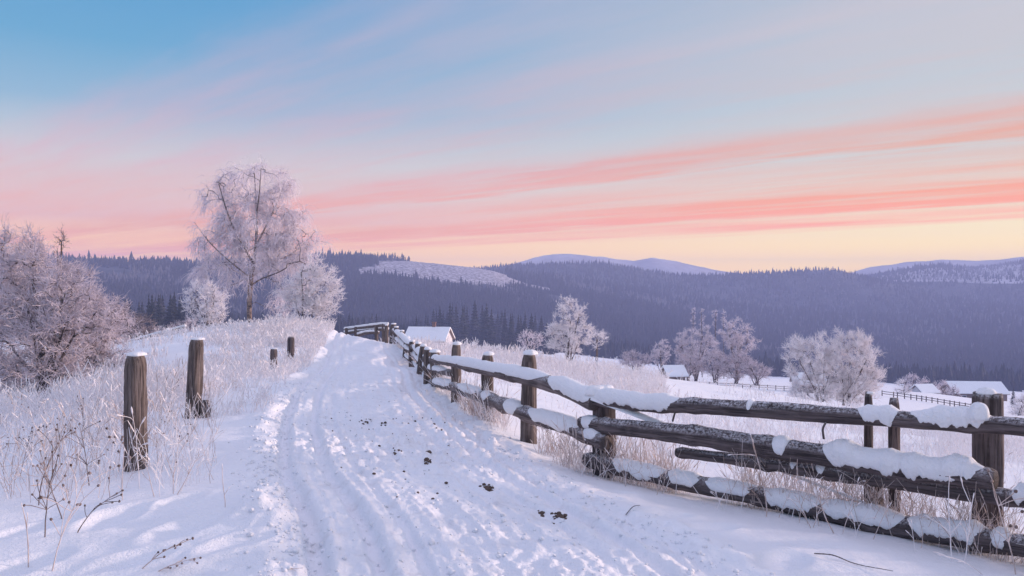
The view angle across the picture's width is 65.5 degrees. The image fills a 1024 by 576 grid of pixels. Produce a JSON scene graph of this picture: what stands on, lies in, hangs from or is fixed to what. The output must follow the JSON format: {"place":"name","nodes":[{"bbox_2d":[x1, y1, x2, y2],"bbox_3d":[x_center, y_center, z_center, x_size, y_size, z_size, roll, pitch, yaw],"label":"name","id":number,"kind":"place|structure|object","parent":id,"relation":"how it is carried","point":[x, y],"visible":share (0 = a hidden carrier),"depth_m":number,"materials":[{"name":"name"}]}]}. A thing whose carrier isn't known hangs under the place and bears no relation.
{"place":"outdoors","nodes":[
{"label":"outdoors","id":0,"kind":"place"},
{"bbox_2d":[81,322,216,400],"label":"hump grass","id":1,"kind":"structure","parent":0,"point":[169,335],"depth_m":30.62,"materials":[{"name":"plant"}]},
{"bbox_2d":[182,316,335,346],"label":"crest grass","id":2,"kind":"structure","parent":0,"point":[240,326],"depth_m":33.91,"materials":[{"name":"plant"}]},
{"bbox_2d":[261,330,745,575],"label":"road","id":3,"kind":"structure","parent":0,"point":[359,364],"depth_m":6.78,"materials":[{"name":"snow"}]},
{"bbox_2d":[479,483,493,491],"bbox_3d":[-0.233,1.820,7.271,0.141,0.066,0.186,0,0,0],"label":"dung pile","id":4,"kind":"object","parent":3,"relation":"on","point":[489,488],"visible":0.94,"depth_m":7.24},
{"bbox_2d":[225,378,774,575],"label":"snow crumbs","id":5,"kind":"object","parent":3,"relation":"on","point":[690,571],"visible":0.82,"depth_m":6.29,"materials":[{"name":"snow"}]},
{"bbox_2d":[550,511,566,523],"bbox_3d":[0.377,1.819,6.284,0.137,0.056,0.307,0,0,0],"label":"dung pile","id":6,"kind":"object","parent":3,"relation":"on","point":[559,514],"visible":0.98,"depth_m":6.34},
{"bbox_2d":[0,326,1023,575],"bbox_3d":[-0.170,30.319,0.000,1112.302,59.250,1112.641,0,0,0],"label":"snowy ground","id":7,"kind":"structure","parent":0,"point":[136,528],"depth_m":6.67,"materials":[{"name":"snow"}]},
{"bbox_2d":[21,503,28,567],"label":"dry weed","id":8,"kind":"object","parent":7,"relation":"on","point":[27,533],"visible":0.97,"depth_m":5.10,"materials":[{"name":"plant"}]},
{"bbox_2d":[6,425,43,474],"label":"dry weed","id":9,"kind":"object","parent":7,"relation":"on","point":[25,443],"visible":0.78,"depth_m":8.00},
{"bbox_2d":[0,214,58,384],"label":"frosted shrub","id":10,"kind":"object","parent":7,"relation":"on","point":[25,237],"visible":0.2,"depth_m":23.97,"materials":[{"name":"white plant"}]},
{"bbox_2d":[23,451,66,536],"bbox_3d":[-3.269,1.479,5.606,0.200,0.631,0.260,0,0,0],"label":"dry weed","id":11,"kind":"object","parent":7,"relation":"on","point":[32,494],"visible":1,"depth_m":5.61,"materials":[{"name":"plant"}]},
{"bbox_2d":[32,457,61,518],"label":"dry weed","id":12,"kind":"object","parent":7,"relation":"on","point":[46,476],"visible":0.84,"depth_m":6.12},
{"bbox_2d":[44,428,58,496],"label":"dry weed","id":13,"kind":"object","parent":7,"relation":"on","point":[44,456],"visible":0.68,"depth_m":6.84,"materials":[{"name":"plant"}]},
{"bbox_2d":[37,424,75,504],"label":"dry weed","id":14,"kind":"object","parent":7,"relation":"on","point":[58,443],"visible":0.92,"depth_m":6.70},
{"bbox_2d":[51,224,70,313],"bbox_3d":[-17.582,0.091,31.016,0.712,5.346,0.734,0,0,-36],"label":"bare sapling","id":15,"kind":"object","parent":7,"relation":"on","point":[62,232],"visible":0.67,"depth_m":30.99,"materials":[{"name":"brown plant"}]},
{"bbox_2d":[0,237,127,398],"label":"frosted shrub","id":16,"kind":"object","parent":7,"relation":"on","point":[48,326],"visible":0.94,"depth_m":21.77,"materials":[{"name":"white plant"}]},
{"bbox_2d":[39,464,120,570],"bbox_3d":[-2.705,1.454,5.003,0.445,0.691,0.192,0,0,-27],"label":"dry weed","id":17,"kind":"object","parent":7,"relation":"on","point":[77,504],"visible":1,"depth_m":4.97,"materials":[{"name":"plant"}]},
{"bbox_2d":[65,421,104,484],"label":"dry weed","id":18,"kind":"object","parent":7,"relation":"on","point":[84,449],"visible":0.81,"depth_m":7.45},
{"bbox_2d":[37,250,137,376],"bbox_3d":[-13.402,1.237,25.057,3.389,4.911,2.422,0,0,0],"label":"frosted shrub","id":19,"kind":"object","parent":7,"relation":"on","point":[102,355],"visible":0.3,"depth_m":24.93,"materials":[{"name":"white plant"}]},
{"bbox_2d":[0,344,185,428],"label":"thicket grass","id":20,"kind":"structure","parent":7,"relation":"on","point":[39,396],"depth_m":14.56,"materials":[{"name":"plant"}]},
{"bbox_2d":[77,477,123,532],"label":"dry weed","id":21,"kind":"object","parent":7,"relation":"on","point":[119,501],"visible":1,"depth_m":5.68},
{"bbox_2d":[97,427,130,491],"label":"dry weed","id":22,"kind":"object","parent":7,"relation":"on","point":[114,442],"visible":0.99,"depth_m":7.05,"materials":[{"name":"brown plant"}]},
{"bbox_2d":[0,358,233,502],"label":"verge weeds","id":23,"kind":"object","parent":7,"relation":"on","point":[113,419],"visible":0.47,"depth_m":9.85,"materials":[{"name":"white plant"}]},
{"bbox_2d":[102,314,144,342],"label":"bush","id":24,"kind":"object","parent":7,"relation":"on","point":[128,330],"visible":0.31,"depth_m":35.93,"materials":[{"name":"grey plant"}]},
{"bbox_2d":[111,447,136,499],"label":"dry weed","id":25,"kind":"object","parent":7,"relation":"on","point":[122,470],"visible":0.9,"depth_m":6.60,"materials":[{"name":"plant"}]},
{"bbox_2d":[123,352,147,471],"bbox_3d":[-3.879,1.386,8.202,0.238,1.462,0.248,0,0,0],"label":"fence post","id":26,"kind":"object","parent":7,"relation":"on","point":[135,383],"visible":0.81,"depth_m":8.12,"materials":[{"name":"wood"}]},
{"bbox_2d":[116,406,160,488],"bbox_3d":[-3.249,1.422,6.878,0.241,0.797,0.330,0,0,19],"label":"dry weed","id":27,"kind":"object","parent":7,"relation":"on","point":[136,439],"visible":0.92,"depth_m":6.96,"materials":[{"name":"brown plant"}]},
{"bbox_2d":[119,312,157,337],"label":"bare bush","id":28,"kind":"object","parent":7,"relation":"on","point":[140,322],"visible":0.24,"depth_m":45.91,"materials":[{"name":"grey plant"}]},
{"bbox_2d":[134,447,153,495],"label":"dry weed","id":29,"kind":"object","parent":7,"relation":"on","point":[146,467],"visible":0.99,"depth_m":6.71,"materials":[{"name":"plant"}]},
{"bbox_2d":[144,295,160,336],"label":"spruce tree","id":30,"kind":"object","parent":7,"relation":"on","point":[151,310],"visible":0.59,"depth_m":205.26,"materials":[{"name":"blue plant"}]},
{"bbox_2d":[130,324,186,340],"bbox_3d":[-19.928,2.988,42.743,7.175,2.234,0.607,0,0,29],"label":"hollow fence","id":31,"kind":"object","parent":7,"relation":"on","point":[177,328],"visible":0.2,"depth_m":41.90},
{"bbox_2d":[156,295,163,330],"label":"spruce tree","id":32,"kind":"object","parent":7,"relation":"on","point":[159,312],"visible":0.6,"depth_m":219.07,"materials":[{"name":"blue plant"}]},
{"bbox_2d":[143,325,187,337],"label":"frosted bush","id":33,"kind":"object","parent":7,"relation":"on","point":[159,326],"visible":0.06,"depth_m":39.99,"materials":[{"name":"white plant"}]},
{"bbox_2d":[141,537,193,568],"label":"dry weed","id":34,"kind":"object","parent":7,"relation":"on","point":[163,550],"visible":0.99,"depth_m":4.87,"materials":[{"name":"plant"}]},
{"bbox_2d":[163,293,176,329],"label":"spruce tree","id":35,"kind":"object","parent":7,"relation":"on","point":[169,319],"visible":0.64,"depth_m":215.01,"materials":[{"name":"blue plant"}]},
{"bbox_2d":[163,422,187,490],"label":"dry weed","id":36,"kind":"object","parent":7,"relation":"on","point":[177,451],"visible":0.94,"depth_m":6.90,"materials":[{"name":"beige plant"}]},
{"bbox_2d":[165,433,188,493],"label":"dry weed","id":37,"kind":"object","parent":7,"relation":"on","point":[176,461],"visible":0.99,"depth_m":6.78,"materials":[{"name":"plant"}]},
{"bbox_2d":[159,557,201,570],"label":"dry weed","id":38,"kind":"object","parent":7,"relation":"on","point":[176,564],"visible":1,"depth_m":4.81,"materials":[{"name":"plant"}]},
{"bbox_2d":[176,296,185,325],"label":"spruce tree","id":39,"kind":"object","parent":7,"relation":"on","point":[181,317],"visible":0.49,"depth_m":216.83,"materials":[{"name":"blue plant"}]},
{"bbox_2d":[167,311,200,332],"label":"bush","id":40,"kind":"object","parent":7,"relation":"on","point":[187,324],"visible":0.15,"depth_m":43.92,"materials":[{"name":"white plant"}]},
{"bbox_2d":[177,450,207,494],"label":"dry weed","id":41,"kind":"object","parent":7,"relation":"on","point":[191,468],"visible":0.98,"depth_m":6.71,"materials":[{"name":"plant"}]},
{"bbox_2d":[185,337,210,418],"bbox_3d":[-4.735,1.473,12.004,0.408,1.459,0.232,0,0,0],"label":"fence post","id":42,"kind":"object","parent":7,"relation":"on","point":[195,367],"visible":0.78,"depth_m":11.92,"materials":[{"name":"wood"}]},
{"bbox_2d":[63,312,335,426],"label":"bank grass","id":43,"kind":"structure","parent":7,"relation":"on","point":[258,367],"depth_m":18.57,"materials":[{"name":"plant"}]},
{"bbox_2d":[178,276,233,327],"bbox_3d":[-22.302,1.628,57.950,3.909,4.983,2.979,0,0,0],"label":"frosted tree","id":44,"kind":"object","parent":7,"relation":"on","point":[208,292],"visible":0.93,"depth_m":57.75,"materials":[{"name":"white plant"}]},
{"bbox_2d":[180,154,340,322],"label":"birch tree","id":45,"kind":"object","parent":7,"relation":"on","point":[279,241],"visible":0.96,"depth_m":69.47,"materials":[{"name":"white plant"}]},
{"bbox_2d":[270,348,277,368],"bbox_3d":[-5.976,1.980,20.000,0.199,0.956,0.198,0,0,0],"label":"fence post","id":46,"kind":"object","parent":7,"relation":"on","point":[273,353],"visible":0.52,"depth_m":19.93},
{"bbox_2d":[287,337,294,362],"bbox_3d":[-6.394,1.930,22.999,0.234,1.053,0.220,0,0,0],"label":"fence post","id":47,"kind":"object","parent":7,"relation":"on","point":[291,345],"visible":0.52,"depth_m":22.92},
{"bbox_2d":[272,249,345,322],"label":"frosted bush","id":48,"kind":"object","parent":7,"relation":"on","point":[313,306],"visible":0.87,"depth_m":65.69,"materials":[{"name":"white plant"}]},
{"bbox_2d":[344,322,388,342],"bbox_3d":[-7.972,2.549,44.872,1.017,1.404,4.602,0,0,-43],"label":"rail fence","id":49,"kind":"object","parent":7,"relation":"on","point":[366,329],"visible":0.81,"depth_m":45.21,"materials":[{"name":"wood"}]},
{"bbox_2d":[405,322,454,345],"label":"farmhouse","id":50,"kind":"object","parent":7,"relation":"on","point":[442,334],"visible":0.48,"depth_m":148.35,"materials":[{"name":"paint"}]},
{"bbox_2d":[436,307,443,326],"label":"spruce tree","id":51,"kind":"object","parent":7,"relation":"on","point":[439,322],"visible":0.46,"depth_m":358.03,"materials":[{"name":"blue plant"}]},
{"bbox_2d":[447,304,454,341],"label":"spruce tree","id":52,"kind":"object","parent":7,"relation":"on","point":[450,319],"visible":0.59,"depth_m":358.62,"materials":[{"name":"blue plant"}]},
{"bbox_2d":[454,306,458,331],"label":"spruce tree","id":53,"kind":"object","parent":7,"relation":"on","point":[456,316],"visible":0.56,"depth_m":428.41,"materials":[{"name":"blue plant"}]},
{"bbox_2d":[455,310,470,346],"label":"spruce tree","id":54,"kind":"object","parent":7,"relation":"on","point":[463,333],"visible":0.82,"depth_m":332.81,"materials":[{"name":"blue plant"}]},
{"bbox_2d":[390,335,540,431],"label":"frosted grass","id":55,"kind":"structure","parent":7,"relation":"on","point":[474,382],"depth_m":11.78,"materials":[{"name":"plant"}]},
{"bbox_2d":[470,301,479,342],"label":"spruce tree","id":56,"kind":"object","parent":7,"relation":"on","point":[474,327],"visible":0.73,"depth_m":401.40,"materials":[{"name":"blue plant"}]},
{"bbox_2d":[478,303,496,350],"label":"spruce tree","id":57,"kind":"object","parent":7,"relation":"on","point":[487,334],"visible":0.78,"depth_m":345.23,"materials":[{"name":"blue plant"}]},
{"bbox_2d":[489,308,499,349],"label":"spruce tree","id":58,"kind":"object","parent":7,"relation":"on","point":[491,322],"visible":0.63,"depth_m":367.42,"materials":[{"name":"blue plant"}]},
{"bbox_2d":[500,312,507,348],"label":"spruce tree","id":59,"kind":"object","parent":7,"relation":"on","point":[504,332],"visible":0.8,"depth_m":358.74,"materials":[{"name":"blue plant"}]},
{"bbox_2d":[505,314,516,350],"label":"spruce tree","id":60,"kind":"object","parent":7,"relation":"on","point":[510,337],"visible":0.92,"depth_m":330.94,"materials":[{"name":"blue plant"}]},
{"bbox_2d":[5,301,1023,391],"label":"valley wood","id":61,"kind":"object","parent":7,"relation":"on","point":[1010,379],"visible":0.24,"depth_m":392.49,"materials":[{"name":"plant"}]},
{"bbox_2d":[514,314,521,350],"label":"spruce tree","id":62,"kind":"object","parent":7,"relation":"on","point":[518,328],"visible":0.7,"depth_m":348.53,"materials":[{"name":"blue plant"}]},
{"bbox_2d":[520,313,531,350],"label":"spruce tree","id":63,"kind":"object","parent":7,"relation":"on","point":[524,326],"visible":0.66,"depth_m":343.75,"materials":[{"name":"blue plant"}]},
{"bbox_2d":[517,327,545,349],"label":"frosted bush","id":64,"kind":"object","parent":7,"relation":"on","point":[532,335],"visible":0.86,"depth_m":99.81,"materials":[{"name":"white plant"}]},
{"bbox_2d":[527,312,538,350],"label":"spruce tree","id":65,"kind":"object","parent":7,"relation":"on","point":[531,320],"visible":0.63,"depth_m":348.04,"materials":[{"name":"blue plant"}]},
{"bbox_2d":[536,315,544,350],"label":"spruce tree","id":66,"kind":"object","parent":7,"relation":"on","point":[541,326],"visible":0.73,"depth_m":388.67,"materials":[{"name":"blue plant"}]},
{"bbox_2d":[407,336,675,393],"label":"meadow edge grass","id":67,"kind":"structure","parent":7,"relation":"on","point":[599,375],"depth_m":33.52,"materials":[{"name":"plant"}]},
{"bbox_2d":[543,332,551,354],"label":"spruce tree","id":68,"kind":"object","parent":7,"relation":"on","point":[546,349],"visible":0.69,"depth_m":344.43,"materials":[{"name":"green plant"}]},
{"bbox_2d":[541,323,555,353],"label":"spruce tree","id":69,"kind":"object","parent":7,"relation":"on","point":[545,341],"visible":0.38,"depth_m":365.67,"materials":[{"name":"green plant"}]},
{"bbox_2d":[543,293,596,360],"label":"frosted tree","id":70,"kind":"object","parent":7,"relation":"on","point":[555,328],"visible":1,"depth_m":67.78,"materials":[{"name":"white plant"}]},
{"bbox_2d":[453,378,697,493],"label":"straw tufts","id":71,"kind":"object","parent":7,"relation":"on","point":[470,401],"visible":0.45,"depth_m":8.84,"materials":[{"name":"plant"}]},
{"bbox_2d":[586,329,608,362],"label":"frosted sapling","id":72,"kind":"object","parent":7,"relation":"on","point":[601,334],"visible":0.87,"depth_m":74.00,"materials":[{"name":"white plant"}]},
{"bbox_2d":[618,349,653,369],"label":"dull bush","id":73,"kind":"object","parent":7,"relation":"on","point":[626,360],"visible":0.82,"depth_m":149.39,"materials":[{"name":"grey plant"}]},
{"bbox_2d":[650,339,672,370],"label":"frosted tree","id":74,"kind":"object","parent":7,"relation":"on","point":[657,351],"visible":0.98,"depth_m":145.82,"materials":[{"name":"grey plant"}]},
{"bbox_2d":[659,365,688,379],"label":"shed","id":75,"kind":"structure","parent":7,"relation":"on","point":[678,371],"depth_m":136.52,"materials":[{"name":"white wood"}]},
{"bbox_2d":[674,351,704,380],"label":"dull bush","id":76,"kind":"object","parent":7,"relation":"on","point":[687,367],"visible":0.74,"depth_m":139.69,"materials":[{"name":"grey plant"}]},
{"bbox_2d":[673,325,719,380],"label":"frosted tree","id":77,"kind":"object","parent":7,"relation":"on","point":[682,341],"visible":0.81,"depth_m":149.78,"materials":[{"name":"grey plant"}]},
{"bbox_2d":[699,308,705,376],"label":"slender tree","id":78,"kind":"object","parent":7,"relation":"on","point":[701,324],"visible":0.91,"depth_m":229.96,"materials":[{"name":"grey plant"}]},
{"bbox_2d":[389,323,1023,556],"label":"log fence","id":79,"kind":"object","parent":7,"relation":"on","point":[984,422],"visible":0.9,"depth_m":7.17,"materials":[{"name":"wood"}]},
{"bbox_2d":[697,346,732,382],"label":"dull bush","id":80,"kind":"object","parent":7,"relation":"on","point":[715,364],"visible":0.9,"depth_m":137.69,"materials":[{"name":"grey plant"}]},
{"bbox_2d":[415,338,1023,462],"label":"meadow grass","id":81,"kind":"structure","parent":7,"relation":"on","point":[949,438],"depth_m":16.13,"materials":[{"name":"plant"}]},
{"bbox_2d":[717,350,755,383],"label":"dull bush","id":82,"kind":"object","parent":7,"relation":"on","point":[737,372],"visible":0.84,"depth_m":135.89,"materials":[{"name":"grey plant"}]},
{"bbox_2d":[716,315,760,375],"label":"frosted tree","id":83,"kind":"object","parent":7,"relation":"on","point":[730,343],"visible":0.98,"depth_m":151.63,"materials":[{"name":"grey plant"}]},
{"bbox_2d":[728,432,766,516],"bbox_3d":[2.098,1.678,7.097,0.360,0.805,0.030,0,0,0],"label":"dry weed","id":84,"kind":"object","parent":7,"relation":"on","point":[760,471],"visible":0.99,"depth_m":7.09,"materials":[{"name":"plant"}]},
{"bbox_2d":[709,382,792,389],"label":"paddock fence","id":85,"kind":"object","parent":7,"relation":"on","point":[750,386],"visible":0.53,"depth_m":117.97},
{"bbox_2d":[739,359,772,385],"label":"dull bush","id":86,"kind":"object","parent":7,"relation":"on","point":[756,373],"visible":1,"depth_m":133.73,"materials":[{"name":"white plant"}]},
{"bbox_2d":[541,412,1023,563],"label":"frosted grass","id":87,"kind":"structure","parent":7,"relation":"on","point":[582,467],"depth_m":6.97,"materials":[{"name":"plant"}]},
{"bbox_2d":[789,372,824,392],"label":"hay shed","id":88,"kind":"structure","parent":7,"relation":"on","point":[800,375],"depth_m":116.37,"materials":[{"name":"white wood"}]},
{"bbox_2d":[780,328,845,402],"bbox_3d":[21.668,5.853,56.946,5.033,5.910,3.351,0,0,0],"label":"frosted bush","id":89,"kind":"object","parent":7,"relation":"on","point":[820,359],"visible":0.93,"depth_m":56.78,"materials":[{"name":"white plant"}]},
{"bbox_2d":[812,486,833,533],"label":"dry weed","id":90,"kind":"object","parent":7,"relation":"on","point":[821,505],"visible":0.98,"depth_m":6.49,"materials":[{"name":"plant"}]},
{"bbox_2d":[814,326,887,406],"bbox_3d":[24.728,5.922,58.013,5.614,6.508,3.928,0,0,0],"label":"frosted bush","id":91,"kind":"object","parent":7,"relation":"on","point":[861,346],"visible":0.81,"depth_m":57.52,"materials":[{"name":"white plant"}]},
{"bbox_2d":[842,478,862,533],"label":"dry weed","id":92,"kind":"object","parent":7,"relation":"on","point":[851,502],"visible":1,"depth_m":6.54,"materials":[{"name":"plant"}]},
{"bbox_2d":[814,553,891,570],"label":"fallen twig","id":93,"kind":"object","parent":7,"relation":"on","point":[849,561],"visible":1,"depth_m":5.58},
{"bbox_2d":[894,378,911,393],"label":"frosted tree","id":94,"kind":"object","parent":7,"relation":"on","point":[903,387],"visible":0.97,"depth_m":149.86,"materials":[{"name":"white plant"}]},
{"bbox_2d":[901,371,921,389],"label":"bare tree","id":95,"kind":"object","parent":7,"relation":"on","point":[912,379],"visible":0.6,"depth_m":184.78,"materials":[{"name":"white plant"}]},
{"bbox_2d":[909,384,940,393],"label":"cottage","id":96,"kind":"structure","parent":7,"relation":"on","point":[927,388],"depth_m":176.90,"materials":[{"name":"paint"}]},
{"bbox_2d":[882,390,970,406],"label":"field fence","id":97,"kind":"object","parent":7,"relation":"on","point":[926,399],"visible":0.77,"depth_m":115.92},
{"bbox_2d":[915,376,940,390],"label":"bare tree","id":98,"kind":"object","parent":7,"relation":"on","point":[924,381],"visible":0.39,"depth_m":182.12,"materials":[{"name":"white plant"}]},
{"bbox_2d":[934,379,952,394],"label":"bare tree","id":99,"kind":"object","parent":7,"relation":"on","point":[944,391],"visible":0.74,"depth_m":179.81,"materials":[{"name":"white plant"}]},
{"bbox_2d":[925,475,964,561],"bbox_3d":[3.216,1.727,5.912,0.272,0.657,0.110,0,0,22],"label":"dry weed","id":100,"kind":"object","parent":7,"relation":"on","point":[947,520],"visible":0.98,"depth_m":5.89,"materials":[{"name":"brown plant"}]},
{"bbox_2d":[947,383,960,395],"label":"bare tree","id":101,"kind":"object","parent":7,"relation":"on","point":[951,389],"visible":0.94,"depth_m":171.91,"materials":[{"name":"white plant"}]},
{"bbox_2d":[960,476,973,564],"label":"dry weed","id":102,"kind":"object","parent":7,"relation":"on","point":[969,521],"visible":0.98,"depth_m":5.76,"materials":[{"name":"brown plant"}]},
{"bbox_2d":[939,381,1009,400],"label":"barn","id":103,"kind":"structure","parent":7,"relation":"on","point":[967,389],"depth_m":188.01,"materials":[{"name":"white wood"}]},
{"bbox_2d":[986,469,1023,573],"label":"dry weed","id":104,"kind":"object","parent":7,"relation":"on","point":[1021,511],"visible":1,"depth_m":5.60,"materials":[{"name":"plant"}]},
{"bbox_2d":[1007,391,1023,415],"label":"frosted bush","id":105,"kind":"object","parent":7,"relation":"on","point":[1020,408],"visible":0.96,"depth_m":91.86,"materials":[{"name":"white plant"}]},
{"bbox_2d":[0,0,1023,273],"label":"sky","id":106,"kind":"structure","parent":0,"point":[743,136],"materials":[{"name":"blue"}]},
{"bbox_2d":[38,254,1023,366],"bbox_3d":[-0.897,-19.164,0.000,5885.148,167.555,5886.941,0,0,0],"label":"hills","id":107,"kind":"structure","parent":0,"point":[453,273],"depth_m":1346.30,"materials":[{"name":"snow"}]},
{"bbox_2d":[6,248,1023,373],"bbox_3d":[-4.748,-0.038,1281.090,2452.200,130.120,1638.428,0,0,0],"label":"conifer forest","id":108,"kind":"object","parent":107,"relation":"on","point":[990,352],"visible":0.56,"depth_m":904.48,"materials":[{"name":"plant"}]},
{"bbox_2d":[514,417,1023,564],"bbox_3d":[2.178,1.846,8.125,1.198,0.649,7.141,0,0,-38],"label":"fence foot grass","id":109,"kind":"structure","parent":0,"point":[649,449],"depth_m":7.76,"materials":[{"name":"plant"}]},
{"bbox_2d":[569,393,1023,486],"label":"meadow grass","id":110,"kind":"structure","parent":0,"point":[933,431],"depth_m":14.11,"materials":[{"name":"plant"}]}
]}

